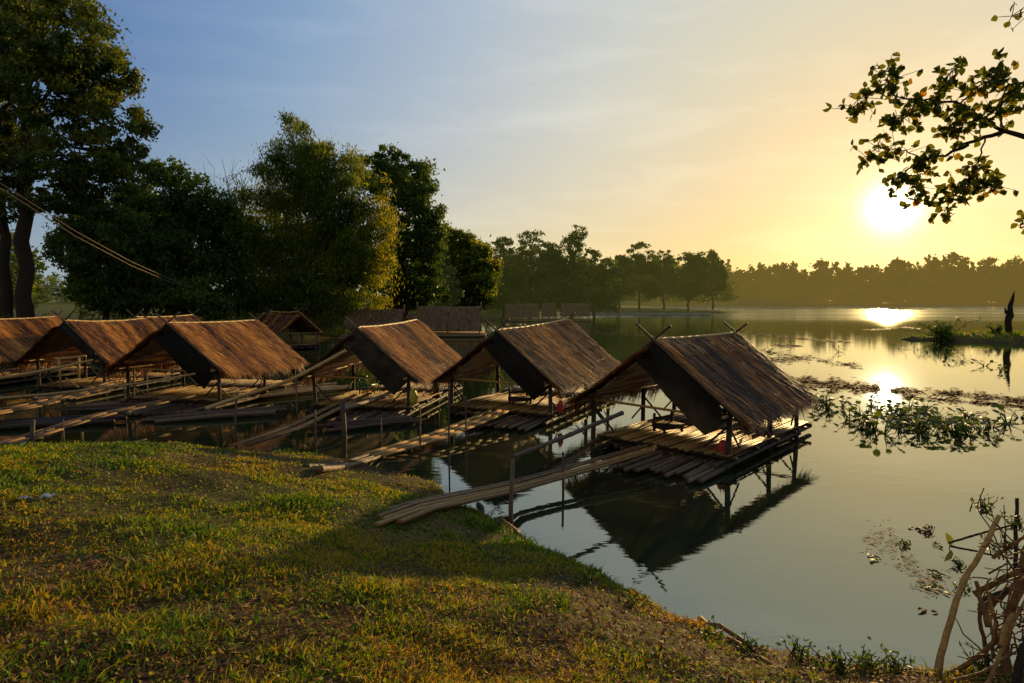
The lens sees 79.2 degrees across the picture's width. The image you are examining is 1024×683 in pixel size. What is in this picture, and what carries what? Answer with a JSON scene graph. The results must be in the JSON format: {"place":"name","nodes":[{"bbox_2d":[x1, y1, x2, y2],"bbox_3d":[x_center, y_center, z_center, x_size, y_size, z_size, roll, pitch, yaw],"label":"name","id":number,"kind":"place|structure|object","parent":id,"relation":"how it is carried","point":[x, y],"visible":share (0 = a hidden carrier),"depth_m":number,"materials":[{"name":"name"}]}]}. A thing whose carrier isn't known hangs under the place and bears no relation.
{"place":"outdoors","nodes":[
{"label":"outdoors","id":0,"kind":"place"},
{"bbox_2d":[0,306,1023,672],"bbox_3d":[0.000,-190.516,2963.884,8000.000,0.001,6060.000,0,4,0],"label":"lake water","id":1,"kind":"structure","parent":0,"point":[768,546],"depth_m":11.88,"materials":[{"name":"liquid"}]},
{"bbox_2d":[0,359,92,378],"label":"bamboo walkway","id":2,"kind":"structure","parent":1,"relation":"in","point":[38,371],"depth_m":17.74,"materials":[{"name":"brown wood"}]},
{"bbox_2d":[0,310,98,384],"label":"raft hut","id":3,"kind":"object","parent":1,"relation":"on","point":[18,337],"visible":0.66,"depth_m":26.44,"materials":[{"name":"plant"}]},
{"bbox_2d":[0,382,117,414],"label":"plank walkway","id":4,"kind":"structure","parent":1,"relation":"on","point":[19,407],"depth_m":18.21,"materials":[{"name":"brown wood"}]},
{"bbox_2d":[0,415,126,429],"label":"log raft","id":5,"kind":"object","parent":1,"relation":"on","point":[8,424],"visible":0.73,"depth_m":16.84,"materials":[{"name":"brown wood"}]},
{"bbox_2d":[10,309,180,400],"bbox_3d":[-15.990,0.734,24.066,3.849,4.000,6.392,1,4,8],"label":"raft hut","id":6,"kind":"object","parent":1,"relation":"on","point":[104,342],"visible":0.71,"depth_m":23.01,"materials":[{"name":"plant"}]},
{"bbox_2d":[56,355,86,387],"bbox_3d":[-15.173,1.046,21.206,1.011,1.144,0.358,0,4,0],"label":"bamboo railing","id":7,"kind":"object","parent":6,"relation":"on","point":[66,378],"visible":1,"depth_m":21.31,"materials":[{"name":"brown wood"}]},
{"bbox_2d":[0,369,194,402],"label":"bamboo walkway","id":8,"kind":"structure","parent":1,"relation":"in","point":[62,392],"depth_m":16.97,"materials":[{"name":"brown wood"}]},
{"bbox_2d":[61,397,201,411],"bbox_3d":[-11.680,1.997,19.898,4.550,0.212,1.494,-1,4,-18],"label":"log raft","id":9,"kind":"object","parent":1,"relation":"on","point":[102,405],"visible":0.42,"depth_m":19.25,"materials":[{"name":"brown wood"}]},
{"bbox_2d":[101,309,201,371],"bbox_3d":[-17.570,0.269,31.701,4.275,3.928,5.785,0,4,6],"label":"raft hut","id":10,"kind":"object","parent":1,"relation":"on","point":[158,322],"visible":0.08,"depth_m":31.13,"materials":[{"name":"plant"}]},
{"bbox_2d":[98,312,309,415],"bbox_3d":[-10.466,0.928,21.341,4.655,3.968,6.875,1,4,12],"label":"raft hut","id":11,"kind":"object","parent":1,"relation":"on","point":[237,348],"visible":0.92,"depth_m":20.29,"materials":[{"name":"plant"}]},
{"bbox_2d":[141,405,286,423],"bbox_3d":[-8.641,2.128,18.112,3.884,0.217,1.048,-2,4,-24],"label":"log raft","id":12,"kind":"object","parent":1,"relation":"on","point":[158,418],"visible":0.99,"depth_m":17.88,"materials":[{"name":"brown wood"}]},
{"bbox_2d":[204,349,345,440],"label":"bamboo walkway","id":13,"kind":"structure","parent":1,"relation":"in","point":[223,402],"depth_m":14.89,"materials":[{"name":"brown wood"}]},
{"bbox_2d":[259,307,323,348],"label":"raft hut","id":14,"kind":"object","parent":1,"relation":"on","point":[277,322],"visible":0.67,"depth_m":44.51,"materials":[{"name":"wicker"}]},
{"bbox_2d":[257,382,351,398],"bbox_3d":[-8.220,1.828,22.624,5.005,0.221,1.590,-3,5,-40],"label":"log raft","id":15,"kind":"object","parent":1,"relation":"on","point":[326,387],"visible":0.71,"depth_m":22.75,"materials":[{"name":"brown wood"}]},
{"bbox_2d":[228,392,382,452],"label":"plank walkway","id":16,"kind":"structure","parent":1,"relation":"in","point":[328,413],"depth_m":14.59,"materials":[{"name":"brown wood"}]},
{"bbox_2d":[307,415,421,432],"bbox_3d":[-3.946,2.208,16.687,2.981,0.231,0.719,-2,4,-29],"label":"log raft","id":17,"kind":"object","parent":1,"relation":"on","point":[367,422],"visible":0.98,"depth_m":16.59,"materials":[{"name":"brown wood"}]},
{"bbox_2d":[337,304,405,338],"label":"raft house","id":18,"kind":"structure","parent":1,"relation":"on","point":[381,316],"depth_m":55.11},
{"bbox_2d":[288,312,462,422],"bbox_3d":[-4.139,1.018,20.440,4.261,3.903,7.304,1,4,11],"label":"raft hut","id":19,"kind":"object","parent":1,"relation":"on","point":[394,358],"visible":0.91,"depth_m":18.89,"materials":[{"name":"plant"}]},
{"bbox_2d":[357,375,374,393],"bbox_3d":[-4.757,1.405,20.244,0.400,0.637,0.407,2,4,31],"label":"plastic chair","id":20,"kind":"object","parent":19,"relation":"on","point":[364,384],"visible":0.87,"depth_m":20.12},
{"bbox_2d":[340,385,404,410],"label":"bamboo walkway","id":21,"kind":"structure","parent":19,"relation":"on","point":[356,404],"depth_m":15.98,"materials":[{"name":"wood"}]},
{"bbox_2d":[361,384,508,469],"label":"plank walkway","id":22,"kind":"structure","parent":1,"relation":"in","point":[398,447],"depth_m":14.51,"materials":[{"name":"brown wood"}]},
{"bbox_2d":[416,302,486,336],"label":"raft house","id":23,"kind":"structure","parent":1,"relation":"on","point":[443,318],"depth_m":59.08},
{"bbox_2d":[425,312,619,431],"bbox_3d":[0.613,1.065,19.692,4.485,3.907,7.754,2,4,28],"label":"raft hut","id":24,"kind":"object","parent":1,"relation":"on","point":[546,368],"visible":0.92,"depth_m":18.21,"materials":[{"name":"plant"}]},
{"bbox_2d":[508,388,531,404],"bbox_3d":[0.239,1.630,18.474,0.620,0.425,0.420,-1,4,-17],"label":"bench","id":25,"kind":"object","parent":24,"relation":"on","point":[526,398],"visible":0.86,"depth_m":18.39,"materials":[{"name":"brown wood"}]},
{"bbox_2d":[502,303,542,321],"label":"raft house","id":26,"kind":"structure","parent":1,"relation":"on","point":[530,310],"depth_m":102.80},
{"bbox_2d":[540,303,557,320],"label":"raft house","id":27,"kind":"structure","parent":1,"relation":"on","point":[549,310],"depth_m":104.93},
{"bbox_2d":[558,303,592,320],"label":"raft house","id":28,"kind":"structure","parent":1,"relation":"on","point":[578,309],"depth_m":103.83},
{"bbox_2d":[590,308,710,314],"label":"pontoon","id":29,"kind":"object","parent":1,"relation":"on","point":[695,313],"visible":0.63,"depth_m":149.64,"materials":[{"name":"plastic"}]},
{"bbox_2d":[562,321,823,483],"bbox_3d":[4.339,1.425,14.822,4.578,3.827,6.931,3,5,43],"label":"raft hut","id":30,"kind":"object","parent":1,"relation":"on","point":[700,381],"visible":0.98,"depth_m":13.63,"materials":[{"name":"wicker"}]},
{"bbox_2d":[652,412,683,433],"bbox_3d":[3.656,1.890,14.492,0.620,0.425,0.420,-2,4,-29],"label":"bench","id":31,"kind":"object","parent":30,"relation":"on","point":[671,424],"visible":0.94,"depth_m":14.46,"materials":[{"name":"brown wood"}]},
{"bbox_2d":[590,326,1023,408],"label":"aquatic plants","id":32,"kind":"object","parent":1,"relation":"on","point":[872,387],"visible":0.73,"depth_m":23.76,"materials":[{"name":"green plant"}]},
{"bbox_2d":[833,406,856,420],"bbox_3d":[9.523,2.063,17.793,0.509,0.440,0.711,-1,4,-15],"label":"water hyacinth","id":33,"kind":"object","parent":1,"relation":"on","point":[842,412],"visible":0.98,"depth_m":17.76,"materials":[{"name":"green plant"}]},
{"bbox_2d":[855,411,881,430],"bbox_3d":[9.476,2.067,16.305,0.594,0.660,0.935,3,5,43],"label":"water hyacinth","id":34,"kind":"object","parent":1,"relation":"on","point":[877,413],"visible":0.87,"depth_m":16.22,"materials":[{"name":"green plant"}]},
{"bbox_2d":[862,415,907,433],"bbox_3d":[9.642,2.132,16.074,1.038,0.541,0.555,2,4,27],"label":"water hyacinth","id":35,"kind":"object","parent":1,"relation":"on","point":[889,421],"visible":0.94,"depth_m":15.92,"materials":[{"name":"green plant"}]},
{"bbox_2d":[860,519,953,597],"bbox_3d":[5.299,2.848,8.393,1.019,0.004,2.783,2,4,31],"label":"straw drift","id":36,"kind":"object","parent":1,"relation":"on","point":[931,579],"visible":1,"depth_m":8.04,"materials":[{"name":"brown plant"}]},
{"bbox_2d":[905,418,938,434],"bbox_3d":[10.310,2.210,15.691,0.452,0.408,0.782,-3,5,-38],"label":"water hyacinth","id":37,"kind":"object","parent":1,"relation":"on","point":[914,426],"visible":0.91,"depth_m":15.77,"materials":[{"name":"green plant"}]},
{"bbox_2d":[899,416,946,431],"bbox_3d":[10.584,2.164,15.983,1.043,0.491,0.484,1,4,16],"label":"water hyacinth","id":38,"kind":"object","parent":1,"relation":"on","point":[925,424],"visible":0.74,"depth_m":16.04,"materials":[{"name":"green plant"}]},
{"bbox_2d":[956,421,973,438],"bbox_3d":[11.156,2.226,15.246,0.379,0.442,0.773,3,5,38],"label":"water hyacinth","id":39,"kind":"object","parent":1,"relation":"on","point":[958,429],"visible":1,"depth_m":15.39,"materials":[{"name":"green plant"}]},
{"bbox_2d":[949,416,989,434],"bbox_3d":[11.663,2.192,15.855,0.944,0.439,0.721,1,4,21],"label":"water hyacinth","id":40,"kind":"object","parent":1,"relation":"on","point":[970,432],"visible":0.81,"depth_m":15.78,"materials":[{"name":"green plant"}]},
{"bbox_2d":[970,414,1007,430],"bbox_3d":[12.565,2.164,16.248,0.528,0.433,0.897,0,4,-4],"label":"water hyacinth","id":41,"kind":"object","parent":1,"relation":"on","point":[988,429],"visible":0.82,"depth_m":16.14,"materials":[{"name":"green plant"}]},
{"bbox_2d":[972,568,1016,596],"bbox_3d":[4.888,2.365,6.158,0.501,0.462,0.078,2,4,27],"label":"stick","id":42,"kind":"object","parent":1,"relation":"in","point":[991,584],"visible":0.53,"depth_m":6.17,"materials":[{"name":"wood"}]},
{"bbox_2d":[977,584,1011,614],"bbox_3d":[4.779,2.422,5.978,0.456,0.533,0.108,2,4,23],"label":"stick","id":43,"kind":"object","parent":1,"relation":"in","point":[1002,597],"visible":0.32,"depth_m":5.98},
{"bbox_2d":[991,404,1023,425],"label":"water hyacinth","id":44,"kind":"object","parent":1,"relation":"on","point":[999,406],"visible":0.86,"depth_m":17.12,"materials":[{"name":"green plant"}]},
{"bbox_2d":[0,298,1023,682],"bbox_3d":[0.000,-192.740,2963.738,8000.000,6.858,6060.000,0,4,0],"label":"ground","id":45,"kind":"structure","parent":0,"point":[242,494],"depth_m":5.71,"materials":[{"name":"plant"}]},
{"bbox_2d":[0,80,38,317],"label":"broadleaf tree","id":46,"kind":"object","parent":45,"relation":"on","point":[6,295],"visible":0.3,"depth_m":44.52,"materials":[{"name":"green plant"}]},
{"bbox_2d":[0,0,163,319],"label":"broadleaf tree","id":47,"kind":"object","parent":45,"relation":"on","point":[58,71],"visible":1,"depth_m":39.22,"materials":[{"name":"green plant"}]},
{"bbox_2d":[0,395,194,444],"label":"plank walkway","id":48,"kind":"structure","parent":45,"relation":"on","point":[31,435],"depth_m":15.17,"materials":[{"name":"brown wood"}]},
{"bbox_2d":[40,198,177,319],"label":"dark tree","id":49,"kind":"object","parent":45,"relation":"on","point":[81,263],"visible":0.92,"depth_m":48.76,"materials":[{"name":"green plant"}]},
{"bbox_2d":[89,155,268,320],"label":"dark tree","id":50,"kind":"object","parent":45,"relation":"on","point":[184,214],"visible":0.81,"depth_m":51.40,"materials":[{"name":"green plant"}]},
{"bbox_2d":[0,188,199,289],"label":"cable","id":51,"kind":"object","parent":50,"relation":"hanging from","point":[85,241],"visible":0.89,"depth_m":27.79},
{"bbox_2d":[0,183,203,290],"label":"cable","id":52,"kind":"object","parent":50,"relation":"hanging from","point":[87,237],"visible":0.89,"depth_m":28.10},
{"bbox_2d":[195,153,260,319],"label":"bare tree","id":53,"kind":"object","parent":45,"relation":"on","point":[231,193],"visible":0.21,"depth_m":57.64,"materials":[{"name":"brown plant"}]},
{"bbox_2d":[0,309,559,335],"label":"undergrowth","id":54,"kind":"object","parent":45,"relation":"on","point":[334,327],"visible":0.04,"depth_m":57.99,"materials":[{"name":"plant"}]},
{"bbox_2d":[212,108,417,333],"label":"bamboo clump","id":55,"kind":"object","parent":45,"relation":"on","point":[307,282],"visible":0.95,"depth_m":55.14,"materials":[{"name":"green plant"}]},
{"bbox_2d":[302,453,382,472],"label":"bamboo walkway","id":56,"kind":"structure","parent":45,"relation":"on","point":[337,465],"depth_m":10.97,"materials":[{"name":"wood"}]},
{"bbox_2d":[9,180,740,320],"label":"background wood","id":57,"kind":"object","parent":45,"relation":"on","point":[41,293],"visible":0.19,"depth_m":75.82,"materials":[{"name":"plant"}]},
{"bbox_2d":[344,142,452,320],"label":"leafy tree","id":58,"kind":"object","parent":45,"relation":"on","point":[412,194],"visible":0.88,"depth_m":64.13,"materials":[{"name":"green plant"}]},
{"bbox_2d":[424,220,503,311],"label":"leafy tree","id":59,"kind":"object","parent":45,"relation":"on","point":[474,285],"visible":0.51,"depth_m":81.70,"materials":[{"name":"green plant"}]},
{"bbox_2d":[469,239,505,313],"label":"shore tree","id":60,"kind":"object","parent":45,"relation":"on","point":[495,281],"visible":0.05,"depth_m":103.30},
{"bbox_2d":[485,236,534,320],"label":"shore tree","id":61,"kind":"object","parent":45,"relation":"on","point":[512,273],"visible":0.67,"depth_m":106.57,"materials":[{"name":"plant"}]},
{"bbox_2d":[498,516,523,538],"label":"driftwood stick","id":62,"kind":"object","parent":45,"relation":"on","point":[502,519],"visible":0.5,"depth_m":8.90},
{"bbox_2d":[373,411,656,527],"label":"bamboo walkway","id":63,"kind":"structure","parent":45,"relation":"on","point":[408,511],"depth_m":9.81,"materials":[{"name":"brown wood"}]},
{"bbox_2d":[502,229,567,318],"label":"shore tree","id":64,"kind":"object","parent":45,"relation":"on","point":[542,274],"visible":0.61,"depth_m":110.80,"materials":[{"name":"plant"}]},
{"bbox_2d":[545,224,600,318],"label":"shore tree","id":65,"kind":"object","parent":45,"relation":"on","point":[574,279],"visible":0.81,"depth_m":112.61,"materials":[{"name":"plant"}]},
{"bbox_2d":[573,569,600,586],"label":"shore weed","id":66,"kind":"object","parent":45,"relation":"on","point":[585,577],"visible":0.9,"depth_m":6.47,"materials":[{"name":"green plant"}]},
{"bbox_2d":[581,247,617,317],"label":"shore tree","id":67,"kind":"object","parent":45,"relation":"on","point":[600,272],"visible":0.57,"depth_m":122.80,"materials":[{"name":"plant"}]},
{"bbox_2d":[608,254,639,312],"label":"shore tree","id":68,"kind":"object","parent":45,"relation":"on","point":[630,287],"visible":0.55,"depth_m":148.75,"materials":[{"name":"plant"}]},
{"bbox_2d":[615,585,650,608],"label":"shore weed","id":69,"kind":"object","parent":45,"relation":"on","point":[617,590],"visible":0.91,"depth_m":6.24,"materials":[{"name":"green plant"}]},
{"bbox_2d":[625,241,666,312],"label":"shore tree","id":70,"kind":"object","parent":45,"relation":"on","point":[649,276],"visible":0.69,"depth_m":155.64,"materials":[{"name":"plant"}]},
{"bbox_2d":[648,249,679,309],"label":"shore tree","id":71,"kind":"object","parent":45,"relation":"on","point":[667,258],"visible":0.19,"depth_m":169.90,"materials":[{"name":"plant"}]},
{"bbox_2d":[664,251,712,312],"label":"shore tree","id":72,"kind":"object","parent":45,"relation":"on","point":[690,279],"visible":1,"depth_m":164.21,"materials":[{"name":"plant"}]},
{"bbox_2d":[691,615,724,643],"bbox_3d":[1.817,2.702,5.721,0.300,0.236,0.285,-1,4,-14],"label":"shore weed","id":73,"kind":"object","parent":45,"relation":"on","point":[708,629],"visible":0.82,"depth_m":5.72,"materials":[{"name":"green plant"}]},
{"bbox_2d":[701,248,729,309],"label":"shore tree","id":74,"kind":"object","parent":45,"relation":"on","point":[719,274],"visible":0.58,"depth_m":175.90,"materials":[{"name":"plant"}]},
{"bbox_2d":[697,616,747,646],"bbox_3d":[2.081,2.862,6.106,0.083,0.316,1.031,-1,4,-9],"label":"driftwood stick","id":75,"kind":"object","parent":45,"relation":"on","point":[729,631],"visible":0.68,"depth_m":6.09,"materials":[{"name":"wood"}]},
{"bbox_2d":[728,631,768,656],"bbox_3d":[2.086,2.697,5.438,0.333,0.234,0.237,0,4,0],"label":"shore weed","id":76,"kind":"object","parent":45,"relation":"on","point":[749,644],"visible":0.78,"depth_m":5.45,"materials":[{"name":"green plant"}]},
{"bbox_2d":[726,636,771,664],"bbox_3d":[2.078,2.710,5.432,0.065,0.216,0.741,0,4,-6],"label":"driftwood stick","id":77,"kind":"object","parent":45,"relation":"on","point":[760,657],"visible":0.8,"depth_m":5.38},
{"bbox_2d":[534,251,1023,303],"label":"distant forest","id":78,"kind":"object","parent":45,"relation":"on","point":[934,280],"visible":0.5,"depth_m":457.51,"materials":[{"name":"plant"}]},
{"bbox_2d":[776,632,827,668],"bbox_3d":[2.485,2.627,5.280,0.385,0.292,0.250,3,5,42],"label":"shore weed","id":79,"kind":"object","parent":45,"relation":"on","point":[801,657],"visible":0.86,"depth_m":5.28,"materials":[{"name":"green plant"}]},
{"bbox_2d":[808,641,871,677],"bbox_3d":[2.639,2.617,5.047,0.407,0.284,0.331,0,4,0],"label":"shore weed","id":80,"kind":"object","parent":45,"relation":"on","point":[840,663],"visible":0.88,"depth_m":5.04,"materials":[{"name":"green plant"}]},
{"bbox_2d":[843,636,899,677],"bbox_3d":[2.929,2.632,5.070,0.293,0.284,0.366,-2,4,-25],"label":"shore weed","id":81,"kind":"object","parent":45,"relation":"on","point":[867,657],"visible":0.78,"depth_m":5.05,"materials":[{"name":"green plant"}]},
{"bbox_2d":[861,643,917,674],"bbox_3d":[3.153,2.694,5.204,0.469,0.240,0.312,2,4,23],"label":"shore weed","id":82,"kind":"object","parent":45,"relation":"on","point":[896,665],"visible":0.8,"depth_m":5.20,"materials":[{"name":"green plant"}]},
{"bbox_2d":[823,1,1023,234],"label":"overhanging tree","id":83,"kind":"object","parent":45,"relation":"on","point":[963,114],"visible":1,"depth_m":6.86,"materials":[{"name":"green plant"}]},
{"bbox_2d":[898,316,981,341],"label":"bush","id":84,"kind":"object","parent":45,"relation":"on","point":[945,334],"visible":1,"depth_m":52.92,"materials":[{"name":"green plant"}]},
{"bbox_2d":[901,328,1023,341],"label":"spit grass","id":85,"kind":"structure","parent":45,"relation":"on","point":[1015,332],"depth_m":53.14,"materials":[{"name":"plant"}]},
{"bbox_2d":[934,514,1001,674],"bbox_3d":[4.071,2.300,5.553,1.336,1.277,0.103,-3,5,-36],"label":"stick","id":86,"kind":"object","parent":45,"relation":"on","point":[948,627],"visible":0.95,"depth_m":5.48,"materials":[{"name":"wood"}]},
{"bbox_2d":[978,532,1021,557],"bbox_3d":[4.584,1.927,5.849,0.290,0.228,0.284,-2,4,-30],"label":"shore weed","id":87,"kind":"object","parent":86,"relation":"attached to","point":[1001,543],"visible":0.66,"depth_m":5.84,"materials":[{"name":"green plant"}]},
{"bbox_2d":[959,641,999,672],"bbox_3d":[3.994,2.719,5.288,0.225,0.240,0.309,0,4,0],"label":"shore weed","id":88,"kind":"object","parent":45,"relation":"on","point":[980,665],"visible":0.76,"depth_m":5.25,"materials":[{"name":"green plant"}]},
{"bbox_2d":[949,651,1012,682],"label":"stick","id":89,"kind":"object","parent":45,"relation":"on","point":[983,671],"visible":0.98,"depth_m":5.01,"materials":[{"name":"wood"}]},
{"bbox_2d":[977,603,988,666],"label":"stick","id":90,"kind":"object","parent":45,"relation":"on","point":[982,632],"visible":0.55,"depth_m":5.45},
{"bbox_2d":[946,584,1023,674],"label":"stick","id":91,"kind":"object","parent":45,"relation":"on","point":[986,649],"visible":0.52,"depth_m":5.30,"materials":[{"name":"wood"}]},
{"bbox_2d":[988,606,995,658],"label":"stick","id":92,"kind":"object","parent":91,"relation":"on","point":[992,640],"visible":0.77,"depth_m":5.35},
{"bbox_2d":[949,513,1023,670],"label":"twig tangle","id":93,"kind":"object","parent":45,"relation":"on","point":[1021,619],"visible":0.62,"depth_m":5.31,"materials":[{"name":"wood"}]},
{"bbox_2d":[974,581,991,626],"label":"stick","id":94,"kind":"object","parent":93,"relation":"on","point":[986,617],"visible":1,"depth_m":5.11,"materials":[{"name":"wood"}]},
{"bbox_2d":[977,488,1004,559],"bbox_3d":[4.649,1.762,6.003,0.102,0.592,0.359,0,4,0],"label":"stick","id":95,"kind":"object","parent":93,"relation":"on","point":[983,517],"visible":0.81,"depth_m":6.09,"materials":[{"name":"wood"}]},
{"bbox_2d":[969,494,1003,516],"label":"shore weed","id":96,"kind":"object","parent":95,"relation":"attached to","point":[984,510],"visible":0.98,"depth_m":6.13,"materials":[{"name":"green plant"}]},
{"bbox_2d":[991,534,1023,558],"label":"stick","id":97,"kind":"object","parent":93,"relation":"on","point":[1017,541],"visible":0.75,"depth_m":5.75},
{"bbox_2d":[985,584,998,648],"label":"stick","id":98,"kind":"object","parent":45,"relation":"on","point":[991,607],"visible":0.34,"depth_m":5.71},
{"bbox_2d":[985,600,1023,682],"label":"stick","id":99,"kind":"object","parent":45,"relation":"on","point":[990,678],"visible":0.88,"depth_m":5.08,"materials":[{"name":"wood"}]},
{"bbox_2d":[998,587,1014,646],"bbox_3d":[4.137,2.289,5.150,0.547,0.332,0.061,-3,5,-43],"label":"stick","id":100,"kind":"object","parent":99,"relation":"on","point":[1002,639],"visible":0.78,"depth_m":5.07,"materials":[{"name":"wood"}]},
{"bbox_2d":[1007,575,1023,611],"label":"stick","id":101,"kind":"object","parent":100,"relation":"on","point":[1013,600],"visible":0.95,"depth_m":5.17,"materials":[{"name":"wood"}]},
{"bbox_2d":[1004,505,1007,585],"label":"stick","id":102,"kind":"object","parent":45,"relation":"on","point":[1005,537],"visible":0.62,"depth_m":6.09,"materials":[{"name":"wood"}]},
{"bbox_2d":[948,524,1011,543],"bbox_3d":[4.708,1.944,6.233,0.531,0.280,0.036,2,4,23],"label":"stick","id":103,"kind":"object","parent":102,"relation":"on","point":[966,537],"visible":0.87,"depth_m":6.24,"materials":[{"name":"brown wood"}]},
{"bbox_2d":[1004,291,1014,333],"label":"dead stump","id":104,"kind":"object","parent":45,"relation":"on","point":[1009,313],"visible":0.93,"depth_m":53.81,"materials":[{"name":"wood"}]},
{"bbox_2d":[999,545,1023,676],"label":"stick","id":105,"kind":"object","parent":45,"relation":"on","point":[1005,666],"visible":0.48,"depth_m":5.30,"materials":[{"name":"wood"}]},
{"bbox_2d":[1013,498,1018,576],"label":"stick","id":106,"kind":"object","parent":45,"relation":"on","point":[1015,538],"visible":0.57,"depth_m":6.43,"materials":[{"name":"brown wood"}]},
{"bbox_2d":[1000,511,1023,532],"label":"shore weed","id":107,"kind":"object","parent":106,"relation":"attached to","point":[1016,523],"visible":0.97,"depth_m":6.33,"materials":[{"name":"green plant"}]},
{"bbox_2d":[1011,637,1023,682],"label":"stick","id":108,"kind":"object","parent":45,"relation":"on","point":[1017,674],"visible":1,"depth_m":4.84,"materials":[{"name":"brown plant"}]},
{"bbox_2d":[0,0,1023,300],"label":"sky","id":109,"kind":"structure","parent":0,"point":[676,126],"materials":[{"name":"blue"}]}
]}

